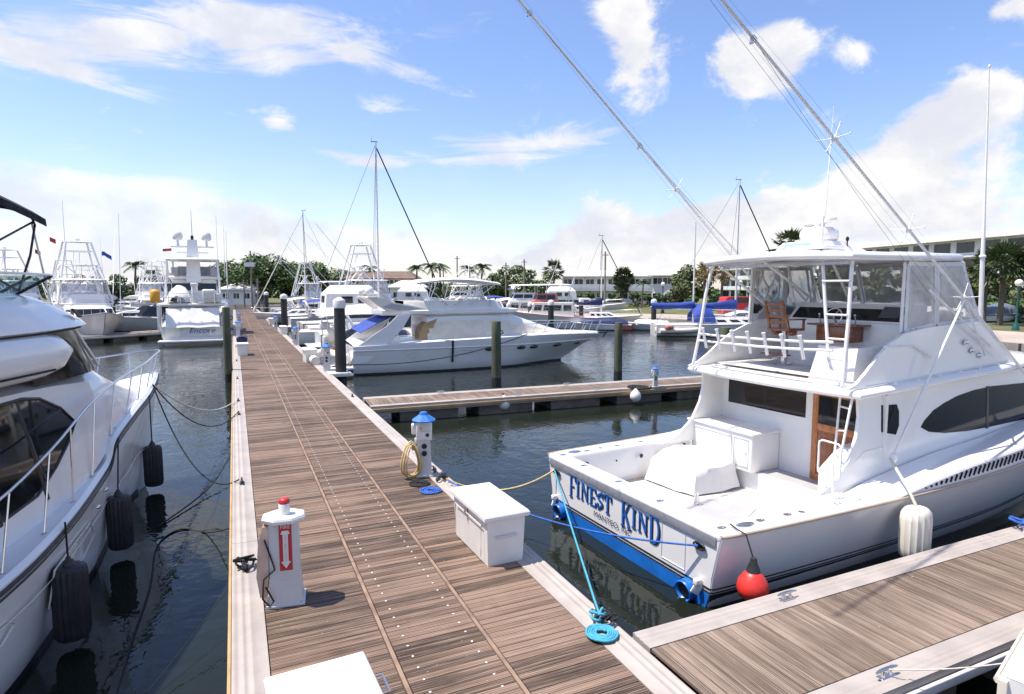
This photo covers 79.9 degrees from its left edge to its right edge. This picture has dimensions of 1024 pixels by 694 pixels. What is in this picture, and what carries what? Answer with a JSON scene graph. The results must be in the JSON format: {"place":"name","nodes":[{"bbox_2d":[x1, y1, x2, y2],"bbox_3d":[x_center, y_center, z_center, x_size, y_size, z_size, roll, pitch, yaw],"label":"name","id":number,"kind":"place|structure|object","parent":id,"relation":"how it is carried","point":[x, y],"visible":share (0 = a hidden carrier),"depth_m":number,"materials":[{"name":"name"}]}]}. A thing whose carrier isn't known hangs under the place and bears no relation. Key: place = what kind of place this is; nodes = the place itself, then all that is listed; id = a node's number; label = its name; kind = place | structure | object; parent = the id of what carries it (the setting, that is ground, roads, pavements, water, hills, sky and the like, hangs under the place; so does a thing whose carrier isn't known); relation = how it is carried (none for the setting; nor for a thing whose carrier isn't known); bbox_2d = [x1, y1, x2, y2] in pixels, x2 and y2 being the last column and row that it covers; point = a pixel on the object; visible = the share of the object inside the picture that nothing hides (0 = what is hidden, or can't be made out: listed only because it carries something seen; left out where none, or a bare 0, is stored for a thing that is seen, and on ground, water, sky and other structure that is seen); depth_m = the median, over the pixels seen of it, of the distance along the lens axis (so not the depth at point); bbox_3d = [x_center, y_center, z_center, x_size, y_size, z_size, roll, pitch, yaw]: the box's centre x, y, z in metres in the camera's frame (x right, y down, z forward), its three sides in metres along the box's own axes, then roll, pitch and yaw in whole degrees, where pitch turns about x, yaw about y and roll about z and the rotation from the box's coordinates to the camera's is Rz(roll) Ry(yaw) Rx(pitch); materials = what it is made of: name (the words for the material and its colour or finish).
{"place":"outdoors","nodes":[
{"label":"outdoors","id":0,"kind":"place"},
{"bbox_2d":[0,0,1023,288],"label":"sky","id":1,"kind":"structure","parent":0,"point":[244,116],"materials":[{"name":"blue"}]},
{"bbox_2d":[11,310,1023,693],"bbox_3d":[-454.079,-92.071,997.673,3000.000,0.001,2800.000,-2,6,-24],"label":"water","id":2,"kind":"structure","parent":0,"point":[189,586],"depth_m":11.75,"materials":[{"name":"blue liquid"}]},
{"bbox_2d":[0,245,42,300],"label":"sport fishing boat","id":3,"kind":"object","parent":2,"relation":"on","point":[25,284],"visible":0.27,"depth_m":62.85,"materials":[{"name":"white paint"}]},
{"bbox_2d":[32,255,93,302],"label":"sport fishing boat","id":4,"kind":"object","parent":2,"relation":"on","point":[65,283],"visible":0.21,"depth_m":85.11,"materials":[{"name":"white paint"}]},
{"bbox_2d":[11,226,123,340],"bbox_3d":[-35.754,-5.289,51.028,14.616,10.010,7.666,5,8,45],"label":"sport fishing boat","id":5,"kind":"object","parent":2,"relation":"on","point":[97,313],"visible":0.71,"depth_m":50.22,"materials":[{"name":"white paint"}]},
{"bbox_2d":[0,195,159,693],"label":"motor yacht","id":6,"kind":"object","parent":2,"relation":"on","point":[69,416],"visible":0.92,"depth_m":7.39,"materials":[{"name":"white paint"}]},
{"bbox_2d":[0,397,76,527],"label":"side window","id":7,"kind":"structure","parent":6,"relation":"in","point":[29,427],"depth_m":7.06,"materials":[{"name":"black glass"}]},
{"bbox_2d":[49,522,91,643],"bbox_3d":[-5.086,2.701,7.035,0.370,1.353,0.364,-2,6,-24],"label":"boat fender","id":8,"kind":"object","parent":6,"relation":"hanging from","point":[71,609],"visible":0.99,"depth_m":6.94,"materials":[{"name":"black rubber"}]},
{"bbox_2d":[105,437,133,550],"bbox_3d":[-6.058,2.262,9.408,0.350,1.731,0.345,-2,6,-24],"label":"boat fender","id":9,"kind":"object","parent":6,"relation":"hanging from","point":[119,523],"visible":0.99,"depth_m":9.34,"materials":[{"name":"black rubber"}]},
{"bbox_2d":[143,395,163,486],"bbox_3d":[-7.183,1.872,12.122,0.350,2.026,1.075,-2,6,-24],"label":"boat fender","id":10,"kind":"object","parent":6,"relation":"hanging from","point":[153,464],"visible":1,"depth_m":12.38,"materials":[{"name":"black rubber"}]},
{"bbox_2d":[69,262,117,293],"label":"sport fishing boat","id":11,"kind":"object","parent":2,"relation":"on","point":[92,289],"visible":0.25,"depth_m":105.27,"materials":[{"name":"white paint"}]},
{"bbox_2d":[117,301,167,331],"bbox_3d":[-35.400,-2.866,59.712,11.839,3.520,3.677,-2,6,-24],"label":"motor cruiser","id":12,"kind":"object","parent":2,"relation":"on","point":[142,318],"visible":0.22,"depth_m":58.29,"materials":[{"name":"white paint"}]},
{"bbox_2d":[129,259,171,306],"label":"sport fishing boat","id":13,"kind":"object","parent":2,"relation":"on","point":[143,296],"visible":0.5,"depth_m":87.81,"materials":[{"name":"white paint"}]},
{"bbox_2d":[130,258,175,301],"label":"sport fishing boat","id":14,"kind":"object","parent":2,"relation":"on","point":[160,286],"visible":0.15,"depth_m":104.94,"materials":[{"name":"white paint"}]},
{"bbox_2d":[79,327,232,343],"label":"finger pier","id":15,"kind":"structure","parent":2,"relation":"on","point":[120,336],"depth_m":47.77,"materials":[{"name":"brown wood"}]},
{"bbox_2d":[116,528,228,693],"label":"mooring line","id":16,"kind":"object","parent":2,"relation":"on","point":[127,656],"visible":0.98,"depth_m":8.06,"materials":[{"name":"black fabric"}]},
{"bbox_2d":[149,210,228,344],"bbox_3d":[-27.743,-5.901,53.786,5.110,10.700,21.964,-2,6,-24],"label":"motor yacht","id":17,"kind":"object","parent":2,"relation":"on","point":[194,302],"visible":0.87,"depth_m":45.60,"materials":[{"name":"white paint"}]},
{"bbox_2d":[172,283,215,289],"bbox_3d":[-25.091,-4.750,48.347,3.100,0.553,0.090,-2,6,-24],"label":"aft window","id":18,"kind":"structure","parent":17,"relation":"in","point":[201,286],"depth_m":48.51,"materials":[{"name":"black glass"}]},
{"bbox_2d":[222,307,232,381],"bbox_3d":[-12.481,0.499,27.014,0.450,4.500,0.340,-2,6,-24],"label":"piling","id":19,"kind":"object","parent":2,"relation":"in","point":[227,348],"visible":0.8,"depth_m":26.82,"materials":[{"name":"green wood"}]},
{"bbox_2d":[280,294,287,334],"bbox_3d":[-20.095,-2.281,54.058,0.626,4.840,0.617,-2,6,-24],"label":"piling","id":20,"kind":"object","parent":2,"relation":"in","point":[284,312],"visible":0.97,"depth_m":53.76,"materials":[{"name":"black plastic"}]},
{"bbox_2d":[250,210,327,322],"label":"sailboat","id":21,"kind":"object","parent":2,"relation":"on","point":[263,315],"visible":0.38,"depth_m":72.25,"materials":[{"name":"white paint"}]},
{"bbox_2d":[270,251,321,311],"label":"sport fishing boat","id":22,"kind":"object","parent":2,"relation":"on","point":[311,292],"visible":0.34,"depth_m":93.02,"materials":[{"name":"white paint"}]},
{"bbox_2d":[288,299,319,329],"bbox_3d":[-17.547,-3.221,63.395,11.839,3.520,3.677,-2,6,-24],"label":"motor cruiser","id":23,"kind":"object","parent":2,"relation":"on","point":[292,322],"visible":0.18,"depth_m":60.46,"materials":[{"name":"white paint"}]},
{"bbox_2d":[333,297,346,385],"bbox_3d":[-7.258,0.374,25.909,0.534,4.960,0.526,-2,6,-24],"label":"piling","id":24,"kind":"object","parent":2,"relation":"in","point":[339,305],"visible":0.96,"depth_m":25.66,"materials":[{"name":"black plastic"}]},
{"bbox_2d":[288,238,397,324],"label":"sport fishing boat","id":25,"kind":"object","parent":2,"relation":"on","point":[305,314],"visible":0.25,"depth_m":68.92,"materials":[{"name":"white paint"}]},
{"bbox_2d":[296,223,391,333],"bbox_3d":[-12.472,-5.855,56.899,14.116,10.010,7.414,-3,6,-26],"label":"sport fishing boat","id":26,"kind":"object","parent":2,"relation":"on","point":[384,295],"visible":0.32,"depth_m":55.50,"materials":[{"name":"white paint"}]},
{"bbox_2d":[304,304,410,348],"bbox_3d":[-8.031,-1.264,43.099,12.339,3.520,3.777,-2,6,-24],"label":"motor cruiser","id":27,"kind":"object","parent":2,"relation":"on","point":[317,344],"visible":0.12,"depth_m":41.26,"materials":[{"name":"white paint"}]},
{"bbox_2d":[304,285,411,329],"bbox_3d":[-9.702,-2.538,49.385,13.115,4.850,4.277,-2,6,-24],"label":"enclosed flybridge boat","id":28,"kind":"object","parent":2,"relation":"on","point":[348,294],"visible":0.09,"depth_m":46.43,"materials":[{"name":"white paint"}]},
{"bbox_2d":[315,306,410,349],"bbox_3d":[-6.643,-0.590,35.744,8.920,3.590,2.977,-2,6,-24],"label":"covered boat","id":29,"kind":"object","parent":2,"relation":"on","point":[328,337],"visible":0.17,"depth_m":33.52,"materials":[{"name":"white paint"}]},
{"bbox_2d":[299,137,443,345],"bbox_3d":[-9.848,-7.712,46.258,12.113,15.750,3.777,-2,6,-16],"label":"sailboat","id":30,"kind":"object","parent":2,"relation":"on","point":[306,336],"visible":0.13,"depth_m":45.60,"materials":[{"name":"white paint"}]},
{"bbox_2d":[397,286,480,299],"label":"enclosed flybridge boat","id":31,"kind":"object","parent":2,"relation":"on","point":[406,292],"visible":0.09,"depth_m":82.80,"materials":[{"name":"white paint"}]},
{"bbox_2d":[429,269,485,299],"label":"trawler yacht","id":32,"kind":"object","parent":2,"relation":"on","point":[457,295],"visible":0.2,"depth_m":95.26,"materials":[{"name":"white paint"}]},
{"bbox_2d":[227,309,695,693],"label":"dock","id":33,"kind":"object","parent":2,"relation":"on","point":[409,590],"visible":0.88,"depth_m":7.59,"materials":[{"name":"brown wood"}]},
{"bbox_2d":[152,384,238,484],"bbox_3d":[-6.120,1.681,11.777,2.442,1.779,0.026,3,6,27],"label":"mooring line","id":34,"kind":"object","parent":33,"relation":"attached to","point":[182,448],"visible":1,"depth_m":11.97,"materials":[{"name":"black fabric"}]},
{"bbox_2d":[233,554,255,569],"bbox_3d":[-3.431,2.763,7.852,0.282,0.141,0.287,-2,6,-24],"label":"cleat","id":35,"kind":"object","parent":33,"relation":"attached to","point":[238,559],"visible":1,"depth_m":7.85,"materials":[{"name":"black metal"}]},
{"bbox_2d":[256,497,305,609],"bbox_3d":[-2.643,2.329,7.019,0.533,1.215,0.392,-2,6,-16],"label":"fire extinguisher cabinet","id":36,"kind":"object","parent":33,"relation":"on","point":[279,562],"visible":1,"depth_m":6.91,"materials":[{"name":"grey plastic"}]},
{"bbox_2d":[301,347,317,362],"bbox_3d":[-9.914,0.378,29.964,0.618,0.694,1.245,-3,6,-26],"label":"dock box","id":37,"kind":"object","parent":33,"relation":"on","point":[307,352],"visible":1,"depth_m":29.48,"materials":[{"name":"white plastic"}]},
{"bbox_2d":[320,343,331,371],"bbox_3d":[-8.044,0.433,26.496,0.475,1.250,0.434,-1,6,-12],"label":"power pedestal","id":38,"kind":"object","parent":33,"relation":"on","point":[325,350],"visible":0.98,"depth_m":26.38,"materials":[{"name":"grey plastic"}]},
{"bbox_2d":[263,651,390,693],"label":"dock box","id":39,"kind":"object","parent":33,"relation":"on","point":[351,674],"visible":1,"depth_m":4.47,"materials":[{"name":"white plastic"}]},
{"bbox_2d":[411,411,434,477],"bbox_3d":[-1.711,1.855,11.759,0.475,1.250,0.434,-1,6,-10],"label":"power pedestal","id":40,"kind":"object","parent":33,"relation":"on","point":[421,427],"visible":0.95,"depth_m":11.64,"materials":[{"name":"grey plastic"}]},
{"bbox_2d":[400,441,422,478],"bbox_3d":[-1.903,2.140,11.562,0.423,0.749,0.151,-2,6,-24],"label":"hose","id":41,"kind":"object","parent":40,"relation":"hanging from","point":[419,461],"visible":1,"depth_m":11.54,"materials":[{"name":"yellow rubber"}]},
{"bbox_2d":[449,482,529,566],"bbox_3d":[-0.339,2.427,8.529,0.651,0.730,1.310,-3,6,-26],"label":"dock box","id":42,"kind":"object","parent":33,"relation":"on","point":[490,519],"visible":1,"depth_m":8.09,"materials":[{"name":"white plastic"}]},
{"bbox_2d":[448,480,697,546],"bbox_3d":[0.631,2.589,9.581,4.813,0.337,0.028,5,7,42],"label":"mooring line","id":43,"kind":"object","parent":33,"relation":"attached to","point":[664,542],"visible":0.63,"depth_m":8.82,"materials":[{"name":"blue fabric"}]},
{"bbox_2d":[554,470,598,611],"bbox_3d":[0.864,2.581,8.919,0.028,0.194,4.661,0,6,-2],"label":"mooring line","id":44,"kind":"object","parent":33,"relation":"attached to","point":[589,583],"visible":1,"depth_m":8.16,"materials":[{"name":"teal fabric"}]},
{"bbox_2d":[585,623,618,642],"bbox_3d":[0.932,2.966,6.351,0.345,0.029,0.340,-2,6,-24],"label":"rope coil","id":45,"kind":"object","parent":33,"relation":"on","point":[611,635],"visible":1,"depth_m":6.32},
{"bbox_2d":[432,255,494,299],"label":"sport fishing boat","id":46,"kind":"object","parent":2,"relation":"on","point":[479,292],"visible":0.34,"depth_m":102.64,"materials":[{"name":"white paint"}]},
{"bbox_2d":[322,277,606,375],"bbox_3d":[-1.601,-1.157,33.273,16.699,5.195,4.227,-2,6,-24],"label":"motor yacht","id":47,"kind":"object","parent":2,"relation":"on","point":[464,325],"visible":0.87,"depth_m":30.99,"materials":[{"name":"white paint"}]},
{"bbox_2d":[309,349,349,366],"bbox_3d":[-9.109,0.499,30.097,1.785,0.667,2.610,-2,6,-24],"label":"inflatable dinghy","id":48,"kind":"object","parent":47,"relation":"on","point":[315,360],"visible":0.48,"depth_m":29.01,"materials":[{"name":"white plastic"}]},
{"bbox_2d":[491,321,502,386],"bbox_3d":[-0.617,0.883,25.895,0.533,3.950,0.426,-2,6,-24],"label":"piling","id":49,"kind":"object","parent":2,"relation":"in","point":[496,357],"visible":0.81,"depth_m":25.66,"materials":[{"name":"green wood"}]},
{"bbox_2d":[363,376,701,420],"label":"finger pier","id":50,"kind":"structure","parent":2,"relation":"on","point":[410,407],"depth_m":20.97,"materials":[{"name":"brown wood"}]},
{"bbox_2d":[501,260,576,314],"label":"trawler yacht","id":51,"kind":"object","parent":2,"relation":"on","point":[523,299],"visible":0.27,"depth_m":69.24,"materials":[{"name":"white plastic"}]},
{"bbox_2d":[497,256,597,329],"bbox_3d":[3.292,-5.371,62.836,11.116,7.907,3.877,1,6,8],"label":"trawler yacht","id":52,"kind":"object","parent":2,"relation":"on","point":[564,311],"visible":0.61,"depth_m":61.43,"materials":[{"name":"white paint"}]},
{"bbox_2d":[545,287,626,309],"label":"enclosed flybridge boat","id":53,"kind":"object","parent":2,"relation":"on","point":[562,293],"visible":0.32,"depth_m":86.90,"materials":[{"name":"white paint"}]},
{"bbox_2d":[570,318,614,330],"bbox_3d":[8.082,-2.015,60.566,4.624,1.662,1.977,0,6,5],"label":"runabout","id":54,"kind":"object","parent":2,"relation":"on","point":[594,325],"visible":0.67,"depth_m":59.78,"materials":[{"name":"white paint"}]},
{"bbox_2d":[574,235,642,318],"bbox_3d":[9.966,-6.854,64.971,8.113,10.450,2.877,1,6,6],"label":"sailboat","id":55,"kind":"object","parent":2,"relation":"on","point":[601,314],"visible":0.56,"depth_m":64.71,"materials":[{"name":"white paint"}]},
{"bbox_2d":[614,322,624,379],"bbox_3d":[4.879,0.767,27.880,0.491,3.800,0.383,-2,6,-24],"label":"piling","id":56,"kind":"object","parent":2,"relation":"in","point":[618,340],"visible":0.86,"depth_m":27.66,"materials":[{"name":"green wood"}]},
{"bbox_2d":[227,304,1023,352],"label":"seawall","id":57,"kind":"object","parent":2,"relation":"in","point":[1011,346],"visible":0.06,"depth_m":62.75,"materials":[{"name":"concrete"}]},
{"bbox_2d":[46,302,1023,342],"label":"promenade","id":58,"kind":"structure","parent":57,"relation":"on","point":[1011,336],"depth_m":43.97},
{"bbox_2d":[102,274,136,299],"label":"broadleaf tree","id":59,"kind":"object","parent":58,"relation":"on","point":[118,279],"visible":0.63,"depth_m":123.52,"materials":[{"name":"green plant"}]},
{"bbox_2d":[221,282,267,304],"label":"house","id":60,"kind":"structure","parent":58,"relation":"on","point":[235,294],"depth_m":116.21,"materials":[{"name":"white paint"}]},
{"bbox_2d":[219,252,297,301],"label":"ficus tree","id":61,"kind":"object","parent":58,"relation":"on","point":[263,269],"visible":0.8,"depth_m":117.62,"materials":[{"name":"green plant"}]},
{"bbox_2d":[628,319,667,329],"bbox_3d":[13.444,-1.993,60.568,4.624,1.618,1.977,0,6,5],"label":"runabout","id":62,"kind":"object","parent":2,"relation":"on","point":[641,324],"visible":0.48,"depth_m":59.94,"materials":[{"name":"white paint"}]},
{"bbox_2d":[654,327,698,333],"bbox_3d":[14.428,-1.466,52.244,4.110,0.666,1.785,0,6,-4],"label":"inflatable dinghy","id":63,"kind":"object","parent":2,"relation":"on","point":[676,330],"visible":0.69,"depth_m":51.44,"materials":[{"name":"white plastic"}]},
{"bbox_2d":[650,179,770,336],"bbox_3d":[18.841,-7.552,52.932,13.413,14.150,3.877,0,6,3],"label":"sailboat","id":64,"kind":"object","parent":2,"relation":"on","point":[711,323],"visible":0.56,"depth_m":52.60,"materials":[{"name":"white paint"}]},
{"bbox_2d":[518,0,1023,607],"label":"sport fishing boat","id":65,"kind":"object","parent":2,"relation":"on","point":[814,412],"visible":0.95,"depth_m":10.41,"materials":[{"name":"white paint"}]},
{"bbox_2d":[730,523,769,600],"bbox_3d":[2.934,2.736,7.693,0.392,0.836,0.651,-2,6,-24],"label":"buoy fender","id":66,"kind":"object","parent":65,"relation":"hanging from","point":[752,582],"visible":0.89,"depth_m":7.50,"materials":[{"name":"red plastic"}]},
{"bbox_2d":[889,458,932,556],"bbox_3d":[5.957,2.433,9.145,0.430,1.281,1.076,2,6,21],"label":"boat fender","id":67,"kind":"object","parent":65,"relation":"hanging from","point":[915,528],"visible":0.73,"depth_m":8.73,"materials":[{"name":"white plastic"}]},
{"bbox_2d":[632,525,1023,693],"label":"finger pier","id":68,"kind":"structure","parent":2,"relation":"on","point":[952,605],"depth_m":6.45,"materials":[{"name":"brown wood"}]},
{"bbox_2d":[889,663,1001,670],"bbox_3d":[4.071,2.814,5.461,1.229,0.380,0.012,2,6,17],"label":"mooring line","id":69,"kind":"object","parent":68,"relation":"attached to","point":[946,668],"visible":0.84,"depth_m":5.51,"materials":[{"name":"white fabric"}]},
{"bbox_2d":[993,628,1023,693],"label":"skiff","id":70,"kind":"object","parent":2,"relation":"on","point":[1008,677],"visible":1,"depth_m":5.08,"materials":[{"name":"white plastic"}]},
{"bbox_2d":[39,289,1023,331],"bbox_3d":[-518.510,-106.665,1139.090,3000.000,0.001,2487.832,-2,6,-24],"label":"lawn","id":71,"kind":"structure","parent":0,"point":[1006,326],"depth_m":83.40,"materials":[{"name":"green plant"}]},
{"bbox_2d":[121,261,147,299],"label":"coconut palm","id":72,"kind":"object","parent":71,"relation":"on","point":[135,264],"visible":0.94,"depth_m":117.86,"materials":[{"name":"green plant"}]},
{"bbox_2d":[261,260,308,301],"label":"ficus tree","id":73,"kind":"object","parent":71,"relation":"on","point":[287,291],"visible":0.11,"depth_m":129.43,"materials":[{"name":"green plant"}]},
{"bbox_2d":[283,260,343,294],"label":"ficus tree","id":74,"kind":"object","parent":71,"relation":"on","point":[321,268],"visible":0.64,"depth_m":121.96,"materials":[{"name":"green plant"}]},
{"bbox_2d":[330,271,422,292],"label":"apartment block","id":75,"kind":"structure","parent":71,"relation":"on","point":[392,277],"depth_m":128.22,"materials":[{"name":"brown paint"}]},
{"bbox_2d":[34,281,720,298],"bbox_3d":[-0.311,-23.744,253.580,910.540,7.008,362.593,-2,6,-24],"label":"distant wood","id":76,"kind":"object","parent":71,"relation":"on","point":[276,294],"visible":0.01,"depth_m":199.49,"materials":[{"name":"green plant"}]},
{"bbox_2d":[388,280,429,299],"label":"boat","id":77,"kind":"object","parent":71,"relation":"on","point":[395,287],"depth_m":120.16,"materials":[{"name":"white paint"}]},
{"bbox_2d":[482,272,510,299],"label":"broadleaf tree","id":78,"kind":"object","parent":71,"relation":"on","point":[497,290],"visible":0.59,"depth_m":126.84,"materials":[{"name":"green plant"}]},
{"bbox_2d":[496,264,529,286],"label":"broadleaf tree","id":79,"kind":"object","parent":71,"relation":"on","point":[513,271],"visible":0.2,"depth_m":130.99,"materials":[{"name":"green plant"}]},
{"bbox_2d":[512,269,552,295],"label":"broadleaf tree","id":80,"kind":"object","parent":71,"relation":"on","point":[535,290],"visible":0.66,"depth_m":116.72,"materials":[{"name":"green plant"}]},
{"bbox_2d":[541,259,565,286],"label":"cabbage palm","id":81,"kind":"object","parent":71,"relation":"on","point":[552,263],"visible":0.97,"depth_m":107.53,"materials":[{"name":"green plant"}]},
{"bbox_2d":[559,270,652,304],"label":"motel","id":82,"kind":"structure","parent":71,"relation":"on","point":[591,280],"depth_m":120.28,"materials":[{"name":"white paint"}]},
{"bbox_2d":[611,266,635,300],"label":"cabbage palm","id":83,"kind":"object","parent":71,"relation":"on","point":[626,273],"visible":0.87,"depth_m":100.96,"materials":[{"name":"green plant"}]},
{"bbox_2d":[648,269,690,302],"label":"motel wing","id":84,"kind":"structure","parent":71,"relation":"on","point":[661,276],"depth_m":111.41,"materials":[{"name":"white paint"}]},
{"bbox_2d":[668,276,694,302],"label":"sea grape tree","id":85,"kind":"object","parent":71,"relation":"on","point":[682,293],"visible":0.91,"depth_m":97.44,"materials":[{"name":"green plant"}]},
{"bbox_2d":[670,264,713,301],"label":"sea grape tree","id":86,"kind":"object","parent":71,"relation":"on","point":[698,288],"visible":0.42,"depth_m":102.44,"materials":[{"name":"green plant"}]},
{"bbox_2d":[692,261,718,297],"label":"cabbage palm","id":87,"kind":"object","parent":71,"relation":"on","point":[702,267],"visible":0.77,"depth_m":87.67,"materials":[{"name":"green plant"}]},
{"bbox_2d":[713,266,737,296],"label":"cabbage palm","id":88,"kind":"object","parent":71,"relation":"on","point":[722,276],"visible":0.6,"depth_m":91.68,"materials":[{"name":"green plant"}]},
{"bbox_2d":[717,296,748,313],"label":"parked van","id":89,"kind":"object","parent":71,"relation":"on","point":[742,302],"visible":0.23,"depth_m":69.16,"materials":[{"name":"red paint"}]},
{"bbox_2d":[766,227,801,251],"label":"cabbage palm","id":90,"kind":"object","parent":71,"relation":"on","point":[791,234],"visible":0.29,"depth_m":90.47,"materials":[{"name":"green plant"}]},
{"bbox_2d":[817,268,855,301],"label":"sea grape tree","id":91,"kind":"object","parent":71,"relation":"on","point":[830,274],"visible":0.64,"depth_m":98.19,"materials":[{"name":"green plant"}]},
{"bbox_2d":[847,268,895,302],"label":"sea grape tree","id":92,"kind":"object","parent":71,"relation":"on","point":[876,284],"visible":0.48,"depth_m":94.52,"materials":[{"name":"green plant"}]},
{"bbox_2d":[898,266,941,300],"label":"sea grape tree","id":93,"kind":"object","parent":71,"relation":"on","point":[919,288],"visible":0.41,"depth_m":89.97,"materials":[{"name":"green plant"}]},
{"bbox_2d":[939,266,969,307],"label":"sea grape tree","id":94,"kind":"object","parent":71,"relation":"on","point":[954,278],"visible":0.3,"depth_m":86.82,"materials":[{"name":"green plant"}]},
{"bbox_2d":[956,270,1016,308],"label":"sea grape tree","id":95,"kind":"object","parent":71,"relation":"on","point":[993,291],"visible":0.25,"depth_m":69.14,"materials":[{"name":"green plant"}]},
{"bbox_2d":[966,248,1007,321],"bbox_3d":[43.235,-5.720,55.929,3.710,7.028,3.937,1,6,7],"label":"cabbage palm","id":96,"kind":"object","parent":71,"relation":"on","point":[973,269],"visible":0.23,"depth_m":55.98,"materials":[{"name":"green plant"}]},
{"bbox_2d":[961,303,1023,321],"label":"car","id":97,"kind":"object","parent":71,"relation":"on","point":[1009,314],"visible":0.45,"depth_m":57.27,"materials":[{"name":"white paint"}]},
{"bbox_2d":[972,238,1023,325],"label":"cabbage palm","id":98,"kind":"object","parent":71,"relation":"on","point":[1014,267],"visible":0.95,"depth_m":51.43,"materials":[{"name":"green plant"}]},
{"bbox_2d":[1011,279,1023,330],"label":"street lamp","id":99,"kind":"object","parent":71,"relation":"on","point":[1018,283],"visible":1,"depth_m":46.07,"materials":[{"name":"teal metal"}]},
{"bbox_2d":[715,227,1023,302],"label":"apartment building","id":100,"kind":"structure","parent":0,"point":[966,245],"depth_m":105.79,"materials":[{"name":"white paint"}]},
{"bbox_2d":[956,241,974,252],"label":"window","id":101,"kind":"structure","parent":100,"relation":"in","point":[962,247],"depth_m":100.52,"materials":[{"name":"grey glass"}]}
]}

